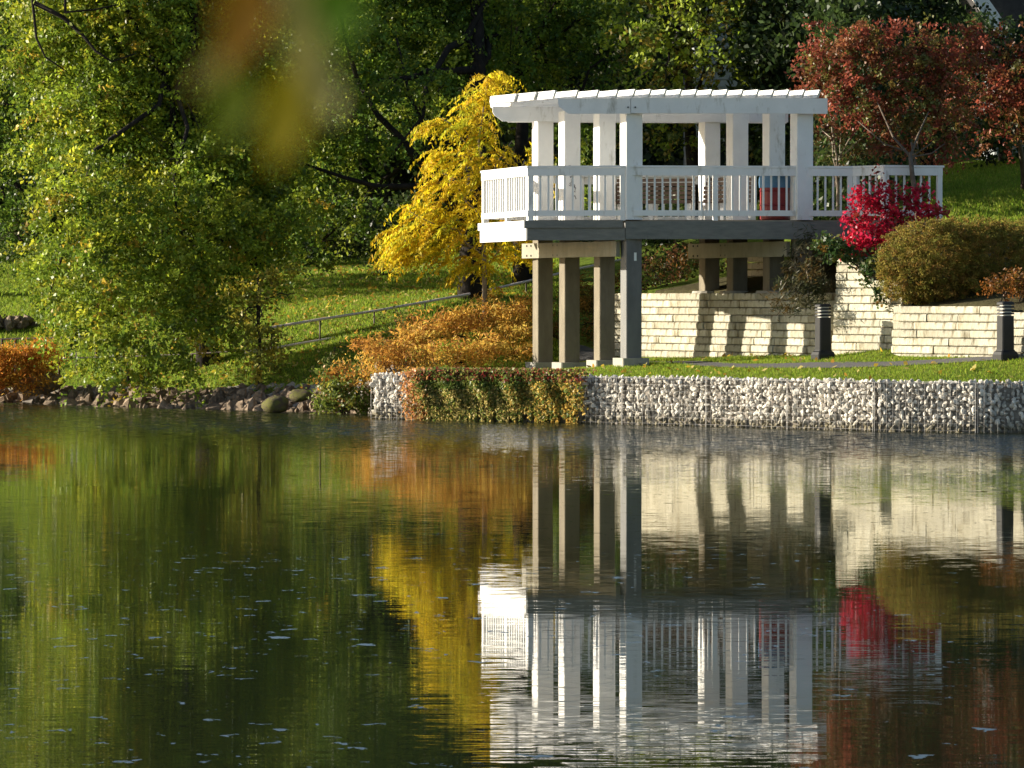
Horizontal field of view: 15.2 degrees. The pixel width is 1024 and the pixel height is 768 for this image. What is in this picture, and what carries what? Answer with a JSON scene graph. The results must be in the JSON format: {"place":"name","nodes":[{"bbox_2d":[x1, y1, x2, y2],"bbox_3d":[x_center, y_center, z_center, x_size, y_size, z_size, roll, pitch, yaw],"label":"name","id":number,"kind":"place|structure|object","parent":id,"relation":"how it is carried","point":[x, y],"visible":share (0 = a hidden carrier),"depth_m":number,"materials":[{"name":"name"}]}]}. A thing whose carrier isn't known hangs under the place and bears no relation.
{"place":"outdoors","nodes":[
{"label":"outdoors","id":0,"kind":"place"},
{"bbox_2d":[191,0,364,169],"bbox_3d":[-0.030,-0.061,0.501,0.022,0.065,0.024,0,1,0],"label":"hanging sprig","id":1,"kind":"object","parent":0,"point":[301,87],"visible":1,"depth_m":0.50,"materials":[{"name":"green plant"}]},
{"bbox_2d":[0,243,558,393],"bbox_3d":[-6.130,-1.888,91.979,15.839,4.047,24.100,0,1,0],"label":"slope grass","id":2,"kind":"structure","parent":0,"point":[309,294],"depth_m":90.08,"materials":[{"name":"green plant"}]},
{"bbox_2d":[0,402,1023,767],"bbox_3d":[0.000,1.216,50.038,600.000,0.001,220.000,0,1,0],"label":"lake","id":3,"kind":"structure","parent":0,"point":[214,588],"depth_m":30.18,"materials":[{"name":"green liquid"}]},
{"bbox_2d":[0,7,1023,407],"bbox_3d":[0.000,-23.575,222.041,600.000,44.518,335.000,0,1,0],"label":"terrain","id":4,"kind":"structure","parent":0,"point":[754,285],"depth_m":83.26,"materials":[{"name":"green plant"}]},
{"bbox_2d":[0,157,30,236],"bbox_3d":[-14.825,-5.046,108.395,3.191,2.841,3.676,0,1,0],"label":"understory bush","id":5,"kind":"object","parent":4,"relation":"on","point":[2,200],"visible":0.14,"depth_m":107.86,"materials":[{"name":"green plant"}]},
{"bbox_2d":[0,314,37,331],"bbox_3d":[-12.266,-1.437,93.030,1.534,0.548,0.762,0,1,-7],"label":"stone ledge","id":6,"kind":"object","parent":4,"relation":"on","point":[9,323],"visible":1,"depth_m":92.82,"materials":[{"name":"grey stone"}]},
{"bbox_2d":[0,155,95,241],"bbox_3d":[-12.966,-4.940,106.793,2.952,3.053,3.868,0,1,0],"label":"understory bush","id":7,"kind":"object","parent":4,"relation":"on","point":[54,218],"visible":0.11,"depth_m":106.72,"materials":[{"name":"green plant"}]},
{"bbox_2d":[0,336,100,373],"bbox_3d":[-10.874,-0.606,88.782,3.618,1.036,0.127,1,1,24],"label":"fence","id":8,"kind":"object","parent":4,"relation":"on","point":[2,339],"visible":0.28,"depth_m":88.92,"materials":[{"name":"brown metal"}]},
{"bbox_2d":[0,0,111,293],"bbox_3d":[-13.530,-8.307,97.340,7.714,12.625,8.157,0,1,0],"label":"broad tree","id":9,"kind":"object","parent":4,"relation":"on","point":[7,135],"visible":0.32,"depth_m":95.27,"materials":[{"name":"green plant"}]},
{"bbox_2d":[0,0,163,189],"bbox_3d":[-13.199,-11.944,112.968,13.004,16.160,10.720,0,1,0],"label":"forest tree","id":10,"kind":"object","parent":4,"relation":"on","point":[24,181],"visible":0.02,"depth_m":112.21,"materials":[{"name":"green plant"}]},
{"bbox_2d":[60,164,157,241],"bbox_3d":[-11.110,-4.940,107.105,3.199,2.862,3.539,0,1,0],"label":"understory bush","id":11,"kind":"object","parent":4,"relation":"on","point":[108,210],"visible":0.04,"depth_m":106.63,"materials":[{"name":"green plant"}]},
{"bbox_2d":[18,21,276,168],"bbox_3d":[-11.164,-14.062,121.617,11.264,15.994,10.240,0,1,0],"label":"forest tree","id":12,"kind":"object","parent":4,"relation":"on","point":[174,69],"depth_m":121.71,"materials":[{"name":"green plant"}]},
{"bbox_2d":[142,177,195,245],"bbox_3d":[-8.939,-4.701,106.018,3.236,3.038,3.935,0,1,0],"label":"understory bush","id":13,"kind":"object","parent":4,"relation":"on","point":[181,232],"visible":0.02,"depth_m":105.47,"materials":[{"name":"green plant"}]},
{"bbox_2d":[0,0,344,407],"bbox_3d":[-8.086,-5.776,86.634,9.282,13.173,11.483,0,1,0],"label":"leaning tree","id":14,"kind":"object","parent":4,"relation":"on","point":[231,206],"visible":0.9,"depth_m":85.50,"materials":[{"name":"green plant"}]},
{"bbox_2d":[71,2,325,206],"bbox_3d":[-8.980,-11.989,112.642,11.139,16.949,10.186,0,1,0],"label":"forest tree","id":15,"kind":"object","parent":4,"relation":"on","point":[105,126],"depth_m":111.68,"materials":[{"name":"green plant"}]},
{"bbox_2d":[0,358,433,413],"bbox_3d":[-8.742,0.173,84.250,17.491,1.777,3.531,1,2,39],"label":"rock bank","id":16,"kind":"object","parent":4,"relation":"on","point":[241,396],"visible":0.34,"depth_m":82.88,"materials":[{"name":"grey stone"}]},
{"bbox_2d":[0,331,72,400],"bbox_3d":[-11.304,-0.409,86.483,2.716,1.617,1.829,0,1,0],"label":"feathery bush","id":17,"kind":"object","parent":16,"relation":"on","point":[26,367],"visible":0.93,"depth_m":86.29,"materials":[{"name":"orange plant"}]},
{"bbox_2d":[15,371,65,395],"bbox_3d":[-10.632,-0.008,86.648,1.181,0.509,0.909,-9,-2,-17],"label":"boulder","id":18,"kind":"object","parent":16,"relation":"on","point":[52,386],"visible":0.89,"depth_m":86.43,"materials":[{"name":"grey stone"}]},
{"bbox_2d":[58,349,256,391],"bbox_3d":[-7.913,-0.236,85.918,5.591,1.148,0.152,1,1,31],"label":"guard rail","id":19,"kind":"object","parent":16,"relation":"on","point":[144,356],"visible":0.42,"depth_m":86.26,"materials":[{"name":"grey metal"}]},
{"bbox_2d":[214,252,313,385],"bbox_3d":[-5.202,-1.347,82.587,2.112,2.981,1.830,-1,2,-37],"label":"young tree","id":20,"kind":"object","parent":16,"relation":"on","point":[260,356],"visible":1,"depth_m":82.36,"materials":[{"name":"green plant"}]},
{"bbox_2d":[261,395,288,412],"bbox_3d":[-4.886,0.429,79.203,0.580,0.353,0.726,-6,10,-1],"label":"boulder","id":21,"kind":"object","parent":16,"relation":"on","point":[275,404],"visible":1,"depth_m":78.98,"materials":[{"name":"green stone"}]},
{"bbox_2d":[289,389,311,401],"bbox_3d":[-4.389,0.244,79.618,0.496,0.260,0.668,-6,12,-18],"label":"boulder","id":22,"kind":"object","parent":16,"relation":"on","point":[298,395],"visible":0.97,"depth_m":79.44,"materials":[{"name":"stone"}]},
{"bbox_2d":[300,357,374,414],"bbox_3d":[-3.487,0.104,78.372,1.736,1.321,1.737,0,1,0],"label":"shrub","id":23,"kind":"object","parent":16,"relation":"on","point":[338,389],"visible":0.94,"depth_m":78.06,"materials":[{"name":"green plant"}]},
{"bbox_2d":[318,310,436,395],"bbox_3d":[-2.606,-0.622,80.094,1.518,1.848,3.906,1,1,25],"label":"feathery bush","id":24,"kind":"object","parent":16,"relation":"on","point":[381,344],"visible":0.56,"depth_m":79.54,"materials":[{"name":"orange plant"}]},
{"bbox_2d":[210,8,283,93],"bbox_3d":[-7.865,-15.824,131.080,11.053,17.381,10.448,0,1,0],"label":"forest tree","id":25,"kind":"object","parent":4,"relation":"on","point":[268,46],"depth_m":131.02,"materials":[{"name":"green plant"}]},
{"bbox_2d":[268,231,355,270],"bbox_3d":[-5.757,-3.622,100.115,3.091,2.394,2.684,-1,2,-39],"label":"understory bush","id":26,"kind":"object","parent":4,"relation":"on","point":[305,244],"visible":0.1,"depth_m":99.76,"materials":[{"name":"green plant"}]},
{"bbox_2d":[305,184,394,260],"bbox_3d":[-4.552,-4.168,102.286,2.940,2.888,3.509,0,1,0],"label":"understory bush","id":27,"kind":"object","parent":4,"relation":"on","point":[358,248],"visible":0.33,"depth_m":101.72,"materials":[{"name":"green plant"}]},
{"bbox_2d":[190,1,510,208],"bbox_3d":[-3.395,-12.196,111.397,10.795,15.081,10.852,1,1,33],"label":"forest tree","id":28,"kind":"object","parent":4,"relation":"on","point":[405,176],"visible":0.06,"depth_m":111.62,"materials":[{"name":"green plant"}]},
{"bbox_2d":[313,303,413,377],"bbox_3d":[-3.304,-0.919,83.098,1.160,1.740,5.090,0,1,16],"label":"shrub","id":29,"kind":"object","parent":4,"relation":"on","point":[334,350],"visible":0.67,"depth_m":84.28,"materials":[{"name":"orange plant"}]},
{"bbox_2d":[340,335,438,392],"bbox_3d":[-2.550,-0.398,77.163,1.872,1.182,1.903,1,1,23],"label":"feathery bush","id":30,"kind":"object","parent":4,"relation":"on","point":[394,356],"visible":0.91,"depth_m":77.43,"materials":[{"name":"orange plant"}]},
{"bbox_2d":[275,3,505,173],"bbox_3d":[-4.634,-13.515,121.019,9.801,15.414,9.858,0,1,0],"label":"forest tree","id":31,"kind":"object","parent":4,"relation":"on","point":[363,160],"visible":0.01,"depth_m":119.86,"materials":[{"name":"green plant"}]},
{"bbox_2d":[241,0,547,299],"bbox_3d":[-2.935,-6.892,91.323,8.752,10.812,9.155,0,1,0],"label":"old tree","id":32,"kind":"object","parent":4,"relation":"on","point":[421,68],"visible":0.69,"depth_m":90.97,"materials":[{"name":"green plant"}]},
{"bbox_2d":[351,241,454,275],"bbox_3d":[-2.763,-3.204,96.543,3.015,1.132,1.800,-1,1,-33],"label":"shrub","id":33,"kind":"object","parent":4,"relation":"on","point":[363,265],"visible":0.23,"depth_m":95.90,"materials":[{"name":"green plant"}]},
{"bbox_2d":[363,171,458,252],"bbox_3d":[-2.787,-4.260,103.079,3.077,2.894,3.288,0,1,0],"label":"understory bush","id":34,"kind":"object","parent":4,"relation":"on","point":[407,195],"visible":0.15,"depth_m":102.89,"materials":[{"name":"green plant"}]},
{"bbox_2d":[369,371,458,419],"bbox_3d":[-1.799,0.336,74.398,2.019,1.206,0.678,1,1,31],"label":"gabion basket","id":35,"kind":"object","parent":4,"relation":"on","point":[387,403],"visible":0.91,"depth_m":74.48,"materials":[{"name":"stone"}]},
{"bbox_2d":[245,259,620,353],"bbox_3d":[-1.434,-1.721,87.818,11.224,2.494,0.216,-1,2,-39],"label":"handrail","id":36,"kind":"object","parent":4,"relation":"on","point":[401,306],"visible":0.52,"depth_m":86.47,"materials":[{"name":"metal"}]},
{"bbox_2d":[388,292,503,352],"bbox_3d":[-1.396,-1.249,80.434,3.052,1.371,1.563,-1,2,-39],"label":"feathery bush","id":37,"kind":"object","parent":4,"relation":"on","point":[451,319],"visible":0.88,"depth_m":80.33,"materials":[{"name":"orange plant"}]},
{"bbox_2d":[366,70,556,324],"bbox_3d":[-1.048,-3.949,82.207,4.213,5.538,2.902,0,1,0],"label":"yellow tree","id":38,"kind":"object","parent":4,"relation":"on","point":[395,248],"visible":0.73,"depth_m":81.67,"materials":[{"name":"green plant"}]},
{"bbox_2d":[409,325,522,368],"bbox_3d":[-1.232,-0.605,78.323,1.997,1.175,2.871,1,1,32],"label":"feathery bush","id":39,"kind":"object","parent":4,"relation":"on","point":[486,348],"visible":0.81,"depth_m":78.42,"materials":[{"name":"orange plant"}]},
{"bbox_2d":[448,87,501,124],"bbox_3d":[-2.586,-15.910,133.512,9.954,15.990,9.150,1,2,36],"label":"forest tree","id":40,"kind":"object","parent":4,"relation":"on","point":[453,114],"visible":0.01,"depth_m":132.69,"materials":[{"name":"green plant"}]},
{"bbox_2d":[438,209,512,245],"bbox_3d":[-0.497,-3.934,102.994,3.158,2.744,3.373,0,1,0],"label":"understory bush","id":41,"kind":"object","parent":4,"relation":"on","point":[461,225],"depth_m":102.90,"materials":[{"name":"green plant"}]},
{"bbox_2d":[469,286,532,362],"bbox_3d":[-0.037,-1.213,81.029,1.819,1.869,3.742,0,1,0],"label":"feathery bush","id":42,"kind":"object","parent":4,"relation":"on","point":[523,310],"visible":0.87,"depth_m":80.71,"materials":[{"name":"orange plant"}]},
{"bbox_2d":[460,375,543,421],"bbox_3d":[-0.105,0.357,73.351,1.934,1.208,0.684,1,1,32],"label":"gabion basket","id":43,"kind":"object","parent":4,"relation":"on","point":[525,416],"visible":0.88,"depth_m":72.97,"materials":[{"name":"metal"}]},
{"bbox_2d":[398,366,602,423],"bbox_3d":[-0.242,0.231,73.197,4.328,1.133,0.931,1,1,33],"label":"creeper","id":44,"kind":"object","parent":43,"relation":"on","point":[440,387],"visible":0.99,"depth_m":72.99,"materials":[{"name":"green plant"}]},
{"bbox_2d":[387,5,671,156],"bbox_3d":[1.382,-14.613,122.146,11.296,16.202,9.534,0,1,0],"label":"forest tree","id":45,"kind":"object","parent":4,"relation":"on","point":[538,89],"visible":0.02,"depth_m":121.07,"materials":[{"name":"green plant"}]},
{"bbox_2d":[388,0,684,197],"bbox_3d":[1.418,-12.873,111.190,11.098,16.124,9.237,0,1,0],"label":"forest tree","id":46,"kind":"object","parent":4,"relation":"on","point":[509,138],"visible":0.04,"depth_m":110.71,"materials":[{"name":"green plant"}]},
{"bbox_2d":[508,194,593,246],"bbox_3d":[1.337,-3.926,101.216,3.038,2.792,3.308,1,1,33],"label":"understory bush","id":47,"kind":"object","parent":4,"relation":"on","point":[555,241],"visible":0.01,"depth_m":100.53,"materials":[{"name":"green plant"}]},
{"bbox_2d":[116,253,1013,388],"bbox_3d":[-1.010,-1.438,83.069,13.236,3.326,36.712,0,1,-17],"label":"fallen leaves","id":48,"kind":"object","parent":4,"relation":"on","point":[593,365],"visible":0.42,"depth_m":88.34,"materials":[{"name":"orange plant"}]},
{"bbox_2d":[462,0,675,284],"bbox_3d":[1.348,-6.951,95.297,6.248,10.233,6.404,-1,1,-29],"label":"maple tree","id":49,"kind":"object","parent":4,"relation":"on","point":[552,19],"visible":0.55,"depth_m":93.88,"materials":[{"name":"green plant"}]},
{"bbox_2d":[553,268,620,344],"bbox_3d":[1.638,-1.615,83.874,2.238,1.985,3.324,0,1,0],"label":"feathery bush","id":50,"kind":"object","parent":4,"relation":"on","point":[586,303],"visible":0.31,"depth_m":83.92,"materials":[{"name":"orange plant"}]},
{"bbox_2d":[547,374,642,423],"bbox_3d":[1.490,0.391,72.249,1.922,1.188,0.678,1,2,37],"label":"gabion basket","id":51,"kind":"object","parent":4,"relation":"on","point":[605,401],"visible":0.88,"depth_m":71.80,"materials":[{"name":"stone"}]},
{"bbox_2d":[577,4,694,84],"bbox_3d":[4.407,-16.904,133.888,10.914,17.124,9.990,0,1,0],"label":"forest tree","id":52,"kind":"object","parent":4,"relation":"on","point":[656,56],"visible":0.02,"depth_m":132.22,"materials":[{"name":"green plant"}]},
{"bbox_2d":[576,8,704,157],"bbox_3d":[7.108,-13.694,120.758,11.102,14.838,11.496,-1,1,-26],"label":"forest tree","id":53,"kind":"object","parent":4,"relation":"on","point":[661,57],"depth_m":119.27,"materials":[{"name":"green plant"}]},
{"bbox_2d":[615,186,684,250],"bbox_3d":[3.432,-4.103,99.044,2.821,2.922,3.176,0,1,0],"label":"understory bush","id":54,"kind":"object","parent":4,"relation":"on","point":[650,242],"visible":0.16,"depth_m":98.43,"materials":[{"name":"green plant"}]},
{"bbox_2d":[616,0,708,165],"bbox_3d":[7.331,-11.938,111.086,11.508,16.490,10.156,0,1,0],"label":"forest tree","id":55,"kind":"object","parent":4,"relation":"on","point":[647,157],"visible":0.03,"depth_m":110.92,"materials":[{"name":"green plant"}]},
{"bbox_2d":[622,375,715,426],"bbox_3d":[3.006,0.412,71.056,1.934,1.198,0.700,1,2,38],"label":"gabion basket","id":56,"kind":"object","parent":4,"relation":"on","point":[672,400],"visible":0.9,"depth_m":70.84,"materials":[{"name":"stone"}]},
{"bbox_2d":[615,239,726,290],"bbox_3d":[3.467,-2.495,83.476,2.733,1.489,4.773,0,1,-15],"label":"shrub","id":57,"kind":"object","parent":4,"relation":"on","point":[652,264],"visible":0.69,"depth_m":83.08,"materials":[{"name":"green plant"}]},
{"bbox_2d":[589,0,790,216],"bbox_3d":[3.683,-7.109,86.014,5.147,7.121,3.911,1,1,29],"label":"linden tree","id":58,"kind":"object","parent":4,"relation":"on","point":[690,20],"visible":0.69,"depth_m":85.37,"materials":[{"name":"green plant"}]},
{"bbox_2d":[658,185,759,216],"bbox_3d":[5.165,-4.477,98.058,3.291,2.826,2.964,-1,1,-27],"label":"understory bush","id":59,"kind":"object","parent":4,"relation":"on","point":[674,207],"visible":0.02,"depth_m":97.87,"materials":[{"name":"green plant"}]},
{"bbox_2d":[478,89,943,368],"bbox_3d":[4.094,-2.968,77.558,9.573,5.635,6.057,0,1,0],"label":"viewing pavilion","id":60,"kind":"structure","parent":4,"relation":"on","point":[543,225],"depth_m":75.14,"materials":[{"name":"white paint"}]},
{"bbox_2d":[616,178,694,219],"bbox_3d":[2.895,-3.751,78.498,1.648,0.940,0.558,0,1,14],"label":"bench","id":61,"kind":"object","parent":60,"relation":"on","point":[689,204],"visible":0.44,"depth_m":78.59,"materials":[{"name":"white paint"}]},
{"bbox_2d":[698,177,750,219],"bbox_3d":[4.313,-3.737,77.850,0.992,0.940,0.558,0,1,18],"label":"bench","id":62,"kind":"object","parent":60,"relation":"on","point":[721,201],"visible":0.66,"depth_m":78.04,"materials":[{"name":"white paint"}]},
{"bbox_2d":[759,176,789,219],"bbox_3d":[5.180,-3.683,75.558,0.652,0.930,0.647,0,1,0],"label":"trash barrel","id":63,"kind":"object","parent":60,"relation":"on","point":[774,192],"visible":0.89,"depth_m":75.29,"materials":[{"name":"red plastic"}]},
{"bbox_2d":[416,348,1023,382],"bbox_3d":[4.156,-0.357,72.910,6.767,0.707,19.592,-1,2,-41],"label":"lawn grass","id":64,"kind":"structure","parent":4,"relation":"on","point":[735,359],"depth_m":71.84,"materials":[{"name":"green plant"}]},
{"bbox_2d":[615,293,843,357],"bbox_3d":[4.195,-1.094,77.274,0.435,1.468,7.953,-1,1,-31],"label":"retaining wall","id":65,"kind":"structure","parent":4,"relation":"on","point":[665,329],"depth_m":76.96,"materials":[{"name":"beige stone"}]},
{"bbox_2d":[672,0,805,190],"bbox_3d":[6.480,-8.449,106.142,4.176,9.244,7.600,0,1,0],"label":"tree","id":66,"kind":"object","parent":4,"relation":"on","point":[722,85],"depth_m":102.92,"materials":[{"name":"green plant"}]},
{"bbox_2d":[706,376,802,428],"bbox_3d":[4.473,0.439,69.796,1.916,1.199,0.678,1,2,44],"label":"gabion basket","id":67,"kind":"object","parent":4,"relation":"on","point":[752,402],"visible":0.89,"depth_m":69.59,"materials":[{"name":"stone"}]},
{"bbox_2d":[692,0,817,219],"bbox_3d":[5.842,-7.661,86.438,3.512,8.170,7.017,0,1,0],"label":"evergreen tree","id":68,"kind":"object","parent":4,"relation":"on","point":[767,50],"visible":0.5,"depth_m":85.09,"materials":[{"name":"green plant"}]},
{"bbox_2d":[747,257,762,277],"bbox_3d":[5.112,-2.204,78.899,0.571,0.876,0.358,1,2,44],"label":"retaining wall","id":69,"kind":"structure","parent":4,"relation":"on","point":[750,273],"depth_m":78.84,"materials":[{"name":"beige stone"}]},
{"bbox_2d":[719,0,823,187],"bbox_3d":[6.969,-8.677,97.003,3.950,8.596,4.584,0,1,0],"label":"evergreen tree","id":70,"kind":"object","parent":4,"relation":"on","point":[776,69],"depth_m":96.64,"materials":[{"name":"green plant"}]},
{"bbox_2d":[759,224,835,321],"bbox_3d":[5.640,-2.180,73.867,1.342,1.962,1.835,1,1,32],"label":"juniper","id":71,"kind":"object","parent":4,"relation":"on","point":[809,278],"visible":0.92,"depth_m":73.72,"materials":[{"name":"green plant"}]},
{"bbox_2d":[811,304,834,359],"bbox_3d":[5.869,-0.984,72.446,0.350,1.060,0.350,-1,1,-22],"label":"bollard light","id":72,"kind":"object","parent":4,"relation":"on","point":[822,350],"visible":1,"depth_m":72.34,"materials":[{"name":"black metal"}]},
{"bbox_2d":[787,377,891,430],"bbox_3d":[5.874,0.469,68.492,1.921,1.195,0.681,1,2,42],"label":"gabion basket","id":73,"kind":"object","parent":4,"relation":"on","point":[834,404],"visible":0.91,"depth_m":68.31,"materials":[{"name":"stone"}]},
{"bbox_2d":[764,0,925,219],"bbox_3d":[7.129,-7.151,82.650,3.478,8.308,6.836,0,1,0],"label":"evergreen tree","id":74,"kind":"object","parent":4,"relation":"on","point":[842,13],"visible":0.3,"depth_m":81.44,"materials":[{"name":"green plant"}]},
{"bbox_2d":[813,105,878,219],"bbox_3d":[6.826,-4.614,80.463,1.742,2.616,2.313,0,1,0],"label":"young tree","id":75,"kind":"object","parent":4,"relation":"on","point":[836,157],"visible":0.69,"depth_m":79.94,"materials":[{"name":"green plant"}]},
{"bbox_2d":[780,0,939,199],"bbox_3d":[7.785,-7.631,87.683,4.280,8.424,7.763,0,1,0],"label":"evergreen tree","id":76,"kind":"object","parent":4,"relation":"on","point":[896,17],"visible":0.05,"depth_m":86.20,"materials":[{"name":"green plant"}]},
{"bbox_2d":[832,257,913,353],"bbox_3d":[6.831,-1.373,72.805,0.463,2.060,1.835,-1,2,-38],"label":"retaining wall","id":77,"kind":"structure","parent":4,"relation":"on","point":[871,334],"depth_m":72.88,"materials":[{"name":"beige stone"}]},
{"bbox_2d":[807,230,892,308],"bbox_3d":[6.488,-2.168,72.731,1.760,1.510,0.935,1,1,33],"label":"ivy","id":78,"kind":"object","parent":77,"relation":"on","point":[837,251],"visible":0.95,"depth_m":72.70,"materials":[{"name":"green plant"}]},
{"bbox_2d":[784,9,993,258],"bbox_3d":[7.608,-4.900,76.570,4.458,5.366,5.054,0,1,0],"label":"tree","id":79,"kind":"object","parent":4,"relation":"on","point":[827,73],"visible":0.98,"depth_m":77.61,"materials":[{"name":"brown plant"}]},
{"bbox_2d":[839,163,950,260],"bbox_3d":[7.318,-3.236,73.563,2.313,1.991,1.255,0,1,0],"label":"burning bush","id":80,"kind":"object","parent":4,"relation":"on","point":[873,203],"visible":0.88,"depth_m":73.61,"materials":[{"name":"red plant"}]},
{"bbox_2d":[881,0,974,146],"bbox_3d":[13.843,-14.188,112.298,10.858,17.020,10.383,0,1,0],"label":"forest tree","id":81,"kind":"object","parent":4,"relation":"on","point":[963,10],"depth_m":112.01,"materials":[{"name":"green plant"}]},
{"bbox_2d":[874,379,983,432],"bbox_3d":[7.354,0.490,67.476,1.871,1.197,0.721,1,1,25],"label":"gabion basket","id":82,"kind":"object","parent":4,"relation":"on","point":[939,405],"visible":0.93,"depth_m":67.29,"materials":[{"name":"stone"}]},
{"bbox_2d":[882,0,996,164],"bbox_3d":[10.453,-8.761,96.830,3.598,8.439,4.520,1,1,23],"label":"evergreen tree","id":83,"kind":"object","parent":4,"relation":"on","point":[938,7],"visible":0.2,"depth_m":96.35,"materials":[{"name":"green plant"}]},
{"bbox_2d":[891,306,999,356],"bbox_3d":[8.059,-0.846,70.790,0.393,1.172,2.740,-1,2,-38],"label":"retaining wall","id":84,"kind":"structure","parent":4,"relation":"on","point":[937,331],"depth_m":70.72,"materials":[{"name":"beige stone"}]},
{"bbox_2d":[872,214,1023,304],"bbox_3d":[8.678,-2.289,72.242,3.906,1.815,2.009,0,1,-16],"label":"clipped hedge","id":85,"kind":"object","parent":4,"relation":"on","point":[974,265],"visible":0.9,"depth_m":71.73,"materials":[{"name":"green plant"}]},
{"bbox_2d":[926,0,1023,161],"bbox_3d":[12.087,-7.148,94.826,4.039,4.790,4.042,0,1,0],"label":"evergreen tree","id":86,"kind":"object","parent":4,"relation":"on","point":[985,20],"visible":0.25,"depth_m":94.18,"materials":[{"name":"green plant"}]},
{"bbox_2d":[933,11,1023,189],"bbox_3d":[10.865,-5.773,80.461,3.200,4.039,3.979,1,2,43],"label":"tree","id":87,"kind":"object","parent":4,"relation":"on","point":[1015,104],"visible":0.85,"depth_m":79.92,"materials":[{"name":"brown plant"}]},
{"bbox_2d":[940,78,1023,168],"bbox_3d":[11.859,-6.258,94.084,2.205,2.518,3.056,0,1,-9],"label":"understory bush","id":88,"kind":"object","parent":4,"relation":"on","point":[988,154],"visible":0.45,"depth_m":93.78,"materials":[{"name":"green plant"}]},
{"bbox_2d":[960,0,1023,159],"bbox_3d":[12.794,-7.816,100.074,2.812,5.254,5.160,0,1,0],"label":"house","id":89,"kind":"structure","parent":4,"relation":"on","point":[1014,9],"depth_m":97.82,"materials":[{"name":"grey"}]},
{"bbox_2d":[976,265,1023,301],"bbox_3d":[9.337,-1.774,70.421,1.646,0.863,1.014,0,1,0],"label":"rust shrub","id":90,"kind":"object","parent":4,"relation":"on","point":[1016,284],"visible":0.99,"depth_m":70.32,"materials":[{"name":"orange plant"}]},
{"bbox_2d":[977,379,1023,432],"bbox_3d":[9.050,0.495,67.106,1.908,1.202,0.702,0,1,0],"label":"gabion basket","id":91,"kind":"object","parent":4,"relation":"on","point":[1001,407],"visible":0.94,"depth_m":66.88,"materials":[{"name":"stone"}]},
{"bbox_2d":[986,14,1023,137],"bbox_3d":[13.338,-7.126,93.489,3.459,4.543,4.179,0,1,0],"label":"evergreen tree","id":92,"kind":"object","parent":4,"relation":"on","point":[1017,20],"visible":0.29,"depth_m":93.94,"materials":[{"name":"green plant"}]},
{"bbox_2d":[993,301,1017,359],"bbox_3d":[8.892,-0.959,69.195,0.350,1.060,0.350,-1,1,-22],"label":"bollard light","id":93,"kind":"object","parent":4,"relation":"on","point":[1005,350],"visible":1,"depth_m":69.09,"materials":[{"name":"black metal"}]},
{"bbox_2d":[1011,312,1023,355],"bbox_3d":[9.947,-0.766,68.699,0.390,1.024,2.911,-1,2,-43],"label":"retaining wall","id":94,"kind":"structure","parent":4,"relation":"on","point":[1019,345],"depth_m":69.36,"materials":[{"name":"beige stone"}]},
{"bbox_2d":[529,329,1023,367],"bbox_3d":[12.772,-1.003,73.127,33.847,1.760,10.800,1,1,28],"label":"path","id":95,"kind":"structure","parent":0,"point":[586,353],"depth_m":71.56,"materials":[{"name":"concrete"}]},
{"bbox_2d":[926,155,1023,224],"bbox_3d":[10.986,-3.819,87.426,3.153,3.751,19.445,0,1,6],"label":"hill grass","id":96,"kind":"structure","parent":0,"point":[1005,185],"depth_m":84.43,"materials":[{"name":"green plant"}]}
]}

